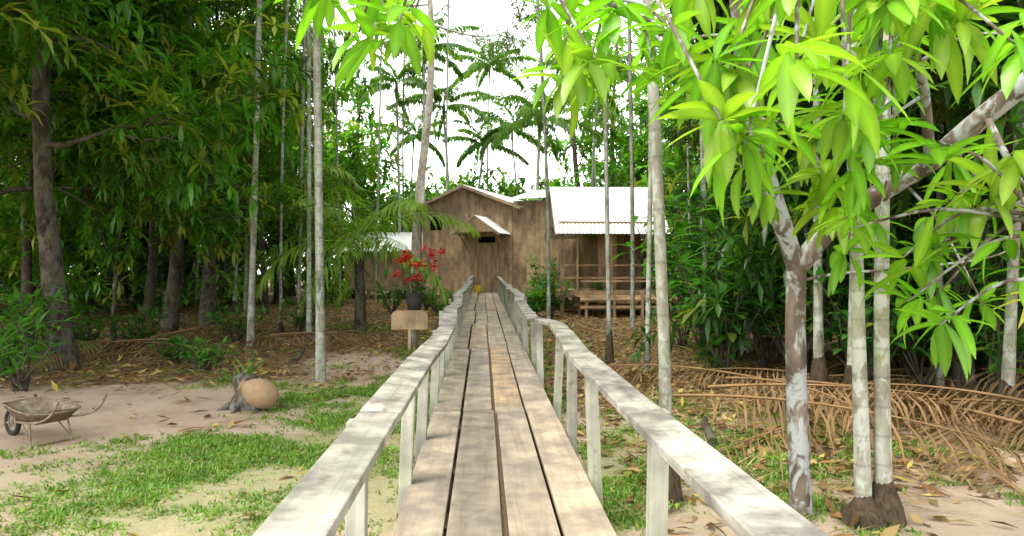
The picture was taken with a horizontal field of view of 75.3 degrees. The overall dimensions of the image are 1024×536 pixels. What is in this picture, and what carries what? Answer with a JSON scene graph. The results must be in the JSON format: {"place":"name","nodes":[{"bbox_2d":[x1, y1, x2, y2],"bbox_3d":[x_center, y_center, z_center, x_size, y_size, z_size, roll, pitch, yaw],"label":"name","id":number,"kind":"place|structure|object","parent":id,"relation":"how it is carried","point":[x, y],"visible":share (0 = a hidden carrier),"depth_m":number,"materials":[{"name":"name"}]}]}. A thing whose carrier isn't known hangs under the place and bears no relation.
{"place":"outdoors","nodes":[
{"label":"outdoors","id":0,"kind":"place"},
{"bbox_2d":[15,0,697,273],"label":"sky","id":1,"kind":"structure","parent":0,"point":[488,14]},
{"bbox_2d":[0,274,1023,535],"bbox_3d":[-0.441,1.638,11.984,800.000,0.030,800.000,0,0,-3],"label":"ground","id":2,"kind":"structure","parent":0,"point":[118,410],"depth_m":6.18,"materials":[{"name":"soil"}]},
{"bbox_2d":[0,51,47,125],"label":"tree foliage","id":3,"kind":"object","parent":2,"relation":"on","point":[12,92],"visible":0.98,"depth_m":9.31,"materials":[{"name":"green plant"}]},
{"bbox_2d":[0,279,70,376],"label":"shrub","id":4,"kind":"object","parent":2,"relation":"on","point":[35,308],"visible":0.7,"depth_m":10.08,"materials":[{"name":"green plant"}]},
{"bbox_2d":[0,309,80,391],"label":"shrub","id":5,"kind":"object","parent":2,"relation":"on","point":[13,378],"visible":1,"depth_m":8.70,"materials":[{"name":"green plant"}]},
{"bbox_2d":[1,284,93,353],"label":"shrub","id":6,"kind":"object","parent":2,"relation":"on","point":[9,302],"visible":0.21,"depth_m":12.25,"materials":[{"name":"green plant"}]},
{"bbox_2d":[0,65,106,315],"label":"forest tree","id":7,"kind":"object","parent":2,"relation":"on","point":[7,273],"visible":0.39,"depth_m":18.39,"materials":[{"name":"green plant"}]},
{"bbox_2d":[1,393,107,447],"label":"wheelbarrow","id":8,"kind":"object","parent":2,"relation":"on","point":[36,411],"visible":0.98,"depth_m":6.21,"materials":[{"name":"metal"}]},
{"bbox_2d":[0,85,124,330],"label":"tree","id":9,"kind":"object","parent":2,"relation":"on","point":[92,294],"visible":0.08,"depth_m":21.61,"materials":[{"name":"green plant"}]},
{"bbox_2d":[0,149,145,314],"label":"tree","id":10,"kind":"object","parent":2,"relation":"on","point":[94,274],"visible":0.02,"depth_m":24.05,"materials":[{"name":"green plant"}]},
{"bbox_2d":[0,0,150,79],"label":"tree foliage","id":11,"kind":"object","parent":2,"relation":"on","point":[119,7],"visible":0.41,"depth_m":9.20,"materials":[{"name":"green plant"}]},
{"bbox_2d":[0,0,169,169],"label":"tree foliage","id":12,"kind":"object","parent":2,"relation":"on","point":[14,116],"visible":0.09,"depth_m":13.85,"materials":[{"name":"green plant"}]},
{"bbox_2d":[73,315,107,347],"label":"shrub","id":13,"kind":"object","parent":2,"relation":"on","point":[91,336],"visible":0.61,"depth_m":13.33,"materials":[{"name":"green plant"}]},
{"bbox_2d":[0,1,210,328],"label":"forest tree","id":14,"kind":"object","parent":2,"relation":"on","point":[26,267],"visible":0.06,"depth_m":16.81,"materials":[{"name":"green plant"}]},
{"bbox_2d":[0,0,231,341],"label":"forest tree","id":15,"kind":"object","parent":2,"relation":"on","point":[125,162],"visible":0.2,"depth_m":12.47,"materials":[{"name":"green plant"}]},
{"bbox_2d":[0,86,248,313],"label":"tree","id":16,"kind":"object","parent":2,"relation":"on","point":[134,284],"visible":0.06,"depth_m":24.81,"materials":[{"name":"green plant"}]},
{"bbox_2d":[0,0,260,305],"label":"forest tree","id":17,"kind":"object","parent":2,"relation":"on","point":[91,241],"visible":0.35,"depth_m":12.61,"materials":[{"name":"green plant"}]},
{"bbox_2d":[0,0,275,344],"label":"forest tree","id":18,"kind":"object","parent":2,"relation":"on","point":[205,226],"visible":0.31,"depth_m":13.76,"materials":[{"name":"green plant"}]},
{"bbox_2d":[106,301,173,347],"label":"shrub","id":19,"kind":"object","parent":2,"relation":"on","point":[141,330],"visible":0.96,"depth_m":13.37,"materials":[{"name":"green plant"}]},
{"bbox_2d":[0,0,306,333],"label":"forest tree","id":20,"kind":"object","parent":2,"relation":"on","point":[173,294],"visible":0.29,"depth_m":15.21,"materials":[{"name":"green plant"}]},
{"bbox_2d":[0,0,313,371],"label":"tree","id":21,"kind":"object","parent":2,"relation":"on","point":[52,273],"visible":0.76,"depth_m":10.38,"materials":[{"name":"green plant"}]},
{"bbox_2d":[148,333,197,363],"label":"shrub","id":22,"kind":"object","parent":2,"relation":"on","point":[167,353],"visible":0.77,"depth_m":11.28,"materials":[{"name":"green plant"}]},
{"bbox_2d":[113,183,244,305],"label":"tree","id":23,"kind":"object","parent":2,"relation":"on","point":[145,245],"visible":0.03,"depth_m":30.35,"materials":[{"name":"green plant"}]},
{"bbox_2d":[71,0,293,319],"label":"forest tree","id":24,"kind":"object","parent":2,"relation":"on","point":[150,293],"depth_m":21.74,"materials":[{"name":"green plant"}]},
{"bbox_2d":[0,0,401,326],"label":"forest tree","id":25,"kind":"object","parent":2,"relation":"on","point":[208,297],"visible":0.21,"depth_m":19.11,"materials":[{"name":"green plant"}]},
{"bbox_2d":[114,118,290,297],"bbox_3d":[-16.117,-4.383,32.141,10.074,12.397,8.294,0,0,-3],"label":"tree","id":26,"kind":"object","parent":2,"relation":"on","point":[188,256],"visible":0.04,"depth_m":31.71,"materials":[{"name":"green plant"}]},
{"bbox_2d":[173,335,236,370],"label":"shrub","id":27,"kind":"object","parent":2,"relation":"on","point":[209,357],"visible":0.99,"depth_m":10.61,"materials":[{"name":"green plant"}]},
{"bbox_2d":[99,82,347,309],"bbox_3d":[-12.765,-2.408,29.152,11.775,12.498,8.476,0,0,-3],"label":"tree","id":28,"kind":"object","parent":2,"relation":"on","point":[221,292],"visible":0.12,"depth_m":28.67,"materials":[{"name":"green plant"}]},
{"bbox_2d":[82,0,371,319],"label":"forest tree","id":29,"kind":"object","parent":2,"relation":"on","point":[264,51],"visible":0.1,"depth_m":21.23,"materials":[{"name":"green plant"}]},
{"bbox_2d":[198,302,271,341],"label":"shrub","id":30,"kind":"object","parent":2,"relation":"on","point":[239,325],"visible":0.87,"depth_m":14.77,"materials":[{"name":"green plant"}]},
{"bbox_2d":[216,349,272,413],"bbox_3d":[-3.051,1.304,7.652,0.718,0.745,0.667,0,0,-41],"label":"stump","id":31,"kind":"object","parent":2,"relation":"on","point":[237,403],"visible":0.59,"depth_m":7.55,"materials":[{"name":"wood"}]},
{"bbox_2d":[246,0,261,346],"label":"tree trunk","id":32,"kind":"object","parent":2,"relation":"on","point":[250,335],"visible":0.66,"depth_m":14.02,"materials":[{"name":"grey plant"}]},
{"bbox_2d":[237,378,278,408],"bbox_3d":[-2.813,1.390,7.366,0.440,0.349,0.314,0,0,-33],"label":"clay jar","id":33,"kind":"object","parent":2,"relation":"on","point":[260,393],"visible":1,"depth_m":7.27,"materials":[{"name":"ceramic"}]},
{"bbox_2d":[194,0,343,313],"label":"forest tree","id":34,"kind":"object","parent":2,"relation":"on","point":[265,299],"visible":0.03,"depth_m":24.23,"materials":[{"name":"green plant"}]},
{"bbox_2d":[277,0,288,332],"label":"tree trunk","id":35,"kind":"object","parent":2,"relation":"on","point":[280,327],"visible":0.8,"depth_m":16.81,"materials":[{"name":"grey plant"}]},
{"bbox_2d":[201,95,383,303],"bbox_3d":[-10.502,-2.894,33.156,8.904,10.840,7.791,0,0,-3],"label":"tree","id":36,"kind":"object","parent":2,"relation":"on","point":[276,288],"visible":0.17,"depth_m":32.42,"materials":[{"name":"green plant"}]},
{"bbox_2d":[216,130,370,295],"bbox_3d":[-14.355,-3.970,42.988,11.418,11.712,8.738,0,0,37],"label":"tree","id":37,"kind":"object","parent":2,"relation":"on","point":[289,287],"visible":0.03,"depth_m":39.70,"materials":[{"name":"green plant"}]},
{"bbox_2d":[294,0,305,328],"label":"tree trunk","id":38,"kind":"object","parent":2,"relation":"on","point":[301,175],"visible":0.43,"depth_m":18.42,"materials":[{"name":"grey plant"}]},
{"bbox_2d":[277,298,328,331],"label":"shrub","id":39,"kind":"object","parent":2,"relation":"on","point":[302,320],"visible":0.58,"depth_m":16.40,"materials":[{"name":"green plant"}]},
{"bbox_2d":[301,0,314,340],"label":"tree trunk","id":40,"kind":"object","parent":2,"relation":"on","point":[309,289],"visible":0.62,"depth_m":15.12,"materials":[{"name":"grey plant"}]},
{"bbox_2d":[313,24,325,382],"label":"tree trunk","id":41,"kind":"object","parent":2,"relation":"on","point":[320,361],"visible":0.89,"depth_m":9.42,"materials":[{"name":"grey plant"}]},
{"bbox_2d":[267,26,379,288],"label":"tree","id":42,"kind":"object","parent":2,"relation":"on","point":[344,96],"visible":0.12,"depth_m":52.67,"materials":[{"name":"green plant"}]},
{"bbox_2d":[292,139,397,296],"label":"tree","id":43,"kind":"object","parent":2,"relation":"on","point":[358,182],"visible":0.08,"depth_m":40.99,"materials":[{"name":"green plant"}]},
{"bbox_2d":[305,109,402,297],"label":"tree","id":44,"kind":"object","parent":2,"relation":"on","point":[355,157],"visible":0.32,"depth_m":39.79,"materials":[{"name":"green plant"}]},
{"bbox_2d":[232,165,480,332],"bbox_3d":[-3.969,-0.004,17.004,6.324,4.769,5.199,0,0,-3],"label":"short palm","id":45,"kind":"object","parent":2,"relation":"on","point":[357,254],"visible":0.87,"depth_m":16.83,"materials":[{"name":"green plant"}]},
{"bbox_2d":[330,82,401,229],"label":"tree","id":46,"kind":"object","parent":2,"relation":"on","point":[360,111],"visible":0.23,"depth_m":62.48,"materials":[{"name":"green plant"}]},
{"bbox_2d":[349,4,386,301],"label":"tree trunk","id":47,"kind":"object","parent":2,"relation":"on","point":[375,285],"visible":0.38,"depth_m":34.90,"materials":[{"name":"grey plant"}]},
{"bbox_2d":[343,247,410,298],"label":"hut walls","id":48,"kind":"structure","parent":2,"relation":"on","point":[389,282],"depth_m":37.70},
{"bbox_2d":[370,279,408,313],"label":"shrub","id":49,"kind":"object","parent":2,"relation":"on","point":[395,306],"visible":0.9,"depth_m":24.54,"materials":[{"name":"green plant"}]},
{"bbox_2d":[347,171,445,292],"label":"tree","id":50,"kind":"object","parent":2,"relation":"on","point":[384,194],"visible":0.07,"depth_m":43.20,"materials":[{"name":"green plant"}]},
{"bbox_2d":[353,53,443,295],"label":"palm tree","id":51,"kind":"object","parent":2,"relation":"on","point":[413,81],"visible":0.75,"depth_m":40.24,"materials":[{"name":"green plant"}]},
{"bbox_2d":[391,310,427,350],"bbox_3d":[-2.042,1.269,13.240,0.720,0.850,0.080,0,0,-3],"label":"sign board","id":52,"kind":"object","parent":2,"relation":"on","point":[409,320],"visible":0.94,"depth_m":13.20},
{"bbox_2d":[373,103,450,228],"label":"palm tree","id":53,"kind":"object","parent":2,"relation":"on","point":[411,138],"visible":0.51,"depth_m":51.58,"materials":[{"name":"green plant"}]},
{"bbox_2d":[391,244,448,346],"bbox_3d":[-1.887,0.602,13.619,1.243,2.189,0.882,0,0,-3],"label":"flower pot","id":54,"kind":"object","parent":2,"relation":"on","point":[414,299],"visible":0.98,"depth_m":13.62,"materials":[{"name":"red plant"}]},
{"bbox_2d":[377,3,479,202],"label":"palm tree","id":55,"kind":"object","parent":2,"relation":"on","point":[439,56],"visible":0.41,"depth_m":37.96,"materials":[{"name":"green plant"}]},
{"bbox_2d":[387,67,491,190],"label":"palm tree","id":56,"kind":"object","parent":2,"relation":"on","point":[414,99],"visible":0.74,"depth_m":41.88,"materials":[{"name":"green plant"}]},
{"bbox_2d":[352,0,543,305],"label":"pale tree","id":57,"kind":"object","parent":2,"relation":"on","point":[416,245],"visible":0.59,"depth_m":30.66,"materials":[{"name":"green plant"}]},
{"bbox_2d":[389,164,511,291],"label":"tree","id":58,"kind":"object","parent":2,"relation":"on","point":[451,186],"visible":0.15,"depth_m":43.76,"materials":[{"name":"green plant"}]},
{"bbox_2d":[396,295,563,535],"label":"boardwalk","id":59,"kind":"structure","parent":2,"relation":"on","point":[503,508],"depth_m":4.93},
{"bbox_2d":[392,292,616,535],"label":"boardwalk deck","id":60,"kind":"structure","parent":59,"relation":"on","point":[475,508],"depth_m":4.49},
{"bbox_2d":[442,108,528,188],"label":"palm tree","id":61,"kind":"object","parent":2,"relation":"on","point":[476,145],"visible":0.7,"depth_m":46.05,"materials":[{"name":"green plant"}]},
{"bbox_2d":[406,185,582,296],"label":"house walls","id":62,"kind":"structure","parent":2,"relation":"on","point":[467,256],"depth_m":28.63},
{"bbox_2d":[415,184,544,235],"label":"house roof","id":63,"kind":"structure","parent":62,"relation":"on","point":[529,194],"depth_m":28.52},
{"bbox_2d":[452,31,536,189],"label":"palm tree","id":64,"kind":"object","parent":2,"relation":"on","point":[470,58],"visible":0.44,"depth_m":49.57,"materials":[{"name":"green plant"}]},
{"bbox_2d":[345,278,669,535],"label":"railing posts","id":65,"kind":"object","parent":2,"relation":"on","point":[356,520],"visible":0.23,"depth_m":4.04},
{"bbox_2d":[252,275,827,535],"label":"boardwalk handrails","id":66,"kind":"object","parent":65,"relation":"on","point":[319,498],"visible":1,"depth_m":1.94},
{"bbox_2d":[0,318,1023,535],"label":"grass tufts","id":67,"kind":"object","parent":2,"relation":"on","point":[254,444],"visible":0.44,"depth_m":5.36,"materials":[{"name":"plant"}]},
{"bbox_2d":[0,301,1023,535],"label":"leaf litter","id":68,"kind":"object","parent":2,"relation":"on","point":[891,531],"visible":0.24,"depth_m":9.58,"materials":[{"name":"brown plant"}]},
{"bbox_2d":[473,91,555,195],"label":"palm tree","id":69,"kind":"object","parent":2,"relation":"on","point":[503,123],"visible":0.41,"depth_m":44.74,"materials":[{"name":"green plant"}]},
{"bbox_2d":[26,324,1023,499],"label":"fallen fronds","id":70,"kind":"object","parent":2,"relation":"on","point":[943,403],"visible":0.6,"depth_m":6.50,"materials":[{"name":"brown plant"}]},
{"bbox_2d":[469,52,602,304],"bbox_3d":[1.420,-3.927,30.947,6.109,11.428,5.359,0,0,30],"label":"palm tree","id":71,"kind":"object","parent":2,"relation":"on","point":[537,119],"visible":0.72,"depth_m":30.95,"materials":[{"name":"green plant"}]},
{"bbox_2d":[521,281,551,313],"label":"shrub","id":72,"kind":"object","parent":2,"relation":"on","point":[537,297],"visible":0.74,"depth_m":20.91,"materials":[{"name":"green plant"}]},
{"bbox_2d":[536,0,550,327],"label":"tree trunk","id":73,"kind":"object","parent":2,"relation":"on","point":[548,316],"visible":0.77,"depth_m":18.49,"materials":[{"name":"grey plant"}]},
{"bbox_2d":[527,272,575,317],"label":"shrub","id":74,"kind":"object","parent":2,"relation":"on","point":[557,300],"visible":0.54,"depth_m":22.58,"materials":[{"name":"green plant"}]},
{"bbox_2d":[525,45,603,186],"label":"tree","id":75,"kind":"object","parent":2,"relation":"on","point":[582,149],"visible":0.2,"depth_m":56.66,"materials":[{"name":"green plant"}]},
{"bbox_2d":[551,94,626,186],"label":"palm tree","id":76,"kind":"object","parent":2,"relation":"on","point":[600,109],"visible":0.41,"depth_m":43.06,"materials":[{"name":"green plant"}]},
{"bbox_2d":[539,27,661,186],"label":"palm tree","id":77,"kind":"object","parent":2,"relation":"on","point":[609,95],"visible":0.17,"depth_m":33.93,"materials":[{"name":"green plant"}]},
{"bbox_2d":[603,97,613,364],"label":"tree trunk","id":78,"kind":"object","parent":2,"relation":"on","point":[609,352],"visible":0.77,"depth_m":11.22,"materials":[{"name":"grey plant"}]},
{"bbox_2d":[578,101,644,186],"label":"palm tree","id":79,"kind":"object","parent":2,"relation":"on","point":[600,123],"visible":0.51,"depth_m":43.57,"materials":[{"name":"green plant"}]},
{"bbox_2d":[545,188,686,317],"bbox_3d":[3.817,-0.618,24.804,4.752,4.846,4.960,0,0,-3],"label":"porch","id":80,"kind":"object","parent":2,"relation":"on","point":[594,261],"visible":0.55,"depth_m":23.99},
{"bbox_2d":[549,186,670,238],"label":"pavilion roof","id":81,"kind":"structure","parent":80,"relation":"on","point":[578,203],"depth_m":24.37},
{"bbox_2d":[556,137,683,279],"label":"tree","id":82,"kind":"object","parent":2,"relation":"on","point":[600,179],"visible":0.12,"depth_m":44.59,"materials":[{"name":"green plant"}]},
{"bbox_2d":[627,3,634,327],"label":"tree trunk","id":83,"kind":"object","parent":2,"relation":"on","point":[632,281],"visible":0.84,"depth_m":18.54,"materials":[{"name":"grey plant"}]},
{"bbox_2d":[584,88,699,289],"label":"tree","id":84,"kind":"object","parent":2,"relation":"on","point":[624,143],"visible":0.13,"depth_m":42.58,"materials":[{"name":"green plant"}]},
{"bbox_2d":[643,132,652,372],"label":"tree trunk","id":85,"kind":"object","parent":2,"relation":"on","point":[648,281],"visible":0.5,"depth_m":10.31,"materials":[{"name":"grey plant"}]},
{"bbox_2d":[273,0,1023,518],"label":"mango tree","id":86,"kind":"object","parent":2,"relation":"on","point":[729,110],"visible":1,"depth_m":2.87,"materials":[{"name":"green plant"}]},
{"bbox_2d":[619,139,679,289],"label":"tree","id":87,"kind":"object","parent":2,"relation":"on","point":[643,253],"visible":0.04,"depth_m":44.15,"materials":[{"name":"green plant"}]},
{"bbox_2d":[643,0,682,503],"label":"tree trunk","id":88,"kind":"object","parent":2,"relation":"on","point":[665,402],"visible":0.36,"depth_m":4.55,"materials":[{"name":"grey plant"}]},
{"bbox_2d":[608,91,732,264],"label":"tree","id":89,"kind":"object","parent":2,"relation":"on","point":[618,171],"visible":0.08,"depth_m":35.85,"materials":[{"name":"green plant"}]},
{"bbox_2d":[611,173,761,362],"bbox_3d":[3.076,-0.046,11.700,2.614,3.384,2.452,0,0,42],"label":"shrub","id":90,"kind":"object","parent":2,"relation":"on","point":[671,281],"visible":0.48,"depth_m":11.61,"materials":[{"name":"green plant"}]},
{"bbox_2d":[639,219,740,348],"bbox_3d":[3.415,0.352,13.598,2.059,2.611,2.062,0,0,-27],"label":"shrub","id":91,"kind":"object","parent":2,"relation":"on","point":[671,269],"visible":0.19,"depth_m":13.39,"materials":[{"name":"green plant"}]},
{"bbox_2d":[574,73,812,301],"bbox_3d":[8.267,-3.755,27.210,10.861,12.654,9.706,0,0,-44],"label":"tree","id":92,"kind":"object","parent":2,"relation":"on","point":[676,156],"visible":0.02,"depth_m":26.49,"materials":[{"name":"green plant"}]},
{"bbox_2d":[699,32,713,362],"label":"tree trunk","id":93,"kind":"object","parent":2,"relation":"on","point":[703,183],"visible":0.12,"depth_m":11.44,"materials":[{"name":"grey plant"}]},
{"bbox_2d":[663,163,753,359],"bbox_3d":[3.813,-0.083,12.159,2.165,3.460,2.745,0,0,13],"label":"shrub","id":94,"kind":"object","parent":2,"relation":"on","point":[693,200],"visible":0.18,"depth_m":11.51,"materials":[{"name":"green plant"}]},
{"bbox_2d":[666,218,785,376],"bbox_3d":[3.121,0.479,9.975,1.925,2.316,1.887,0,0,-31],"label":"shrub","id":95,"kind":"object","parent":2,"relation":"on","point":[721,340],"visible":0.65,"depth_m":9.79,"materials":[{"name":"green plant"}]},
{"bbox_2d":[686,184,843,366],"bbox_3d":[4.233,0.185,11.002,2.227,2.911,2.537,0,0,-43],"label":"shrub","id":96,"kind":"object","parent":2,"relation":"on","point":[767,342],"visible":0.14,"depth_m":10.89,"materials":[{"name":"green plant"}]},
{"bbox_2d":[636,3,924,342],"bbox_3d":[7.130,-7.588,16.245,8.299,23.567,7.124,0,0,-3],"label":"tree","id":97,"kind":"object","parent":2,"relation":"on","point":[675,133],"visible":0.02,"depth_m":16.39,"materials":[{"name":"green plant"}]},
{"bbox_2d":[711,234,872,376],"bbox_3d":[4.239,0.451,9.878,2.437,2.371,1.981,0,0,-3],"label":"shrub","id":98,"kind":"object","parent":2,"relation":"on","point":[809,335],"visible":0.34,"depth_m":9.87,"materials":[{"name":"green plant"}]},
{"bbox_2d":[808,74,830,393],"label":"tree trunk","id":99,"kind":"object","parent":2,"relation":"on","point":[819,371],"visible":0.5,"depth_m":8.60,"materials":[{"name":"grey plant"}]},
{"bbox_2d":[616,0,1023,379],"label":"tree","id":100,"kind":"object","parent":2,"relation":"on","point":[1014,114],"visible":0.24,"depth_m":8.93,"materials":[{"name":"green plant"}]},
{"bbox_2d":[628,0,1021,384],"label":"tree","id":101,"kind":"object","parent":2,"relation":"on","point":[916,188],"visible":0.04,"depth_m":9.51,"materials":[{"name":"green plant"}]},
{"bbox_2d":[660,0,1023,391],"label":"tree","id":102,"kind":"object","parent":2,"relation":"on","point":[957,372],"visible":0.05,"depth_m":8.74,"materials":[{"name":"green plant"}]},
{"bbox_2d":[776,257,925,386],"bbox_3d":[4.588,0.729,8.612,1.710,1.804,1.889,0,0,-17],"label":"shrub","id":103,"kind":"object","parent":2,"relation":"on","point":[869,312],"visible":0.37,"depth_m":8.61,"materials":[{"name":"green plant"}]},
{"bbox_2d":[843,72,862,403],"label":"tree trunk","id":104,"kind":"object","parent":2,"relation":"on","point":[848,374],"visible":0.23,"depth_m":7.61,"materials":[{"name":"grey plant"}]},
{"bbox_2d":[839,9,887,530],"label":"tree trunk","id":105,"kind":"object","parent":2,"relation":"on","point":[862,503],"visible":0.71,"depth_m":4.16,"materials":[{"name":"grey plant"}]},
{"bbox_2d":[872,32,906,527],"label":"tree trunk","id":106,"kind":"object","parent":2,"relation":"on","point":[887,500],"visible":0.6,"depth_m":4.14,"materials":[{"name":"grey plant"}]},
{"bbox_2d":[864,230,1005,389],"bbox_3d":[5.463,0.503,8.755,1.849,2.259,1.698,0,0,35],"label":"shrub","id":107,"kind":"object","parent":2,"relation":"on","point":[929,374],"visible":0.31,"depth_m":8.64,"materials":[{"name":"green plant"}]},
{"bbox_2d":[939,237,1023,398],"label":"shrub","id":108,"kind":"object","parent":2,"relation":"on","point":[988,349],"visible":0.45,"depth_m":7.78,"materials":[{"name":"green plant"}]},
{"bbox_2d":[986,4,1023,421],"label":"tree trunk","id":109,"kind":"object","parent":2,"relation":"on","point":[1008,373],"visible":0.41,"depth_m":7.02,"materials":[{"name":"grey plant"}]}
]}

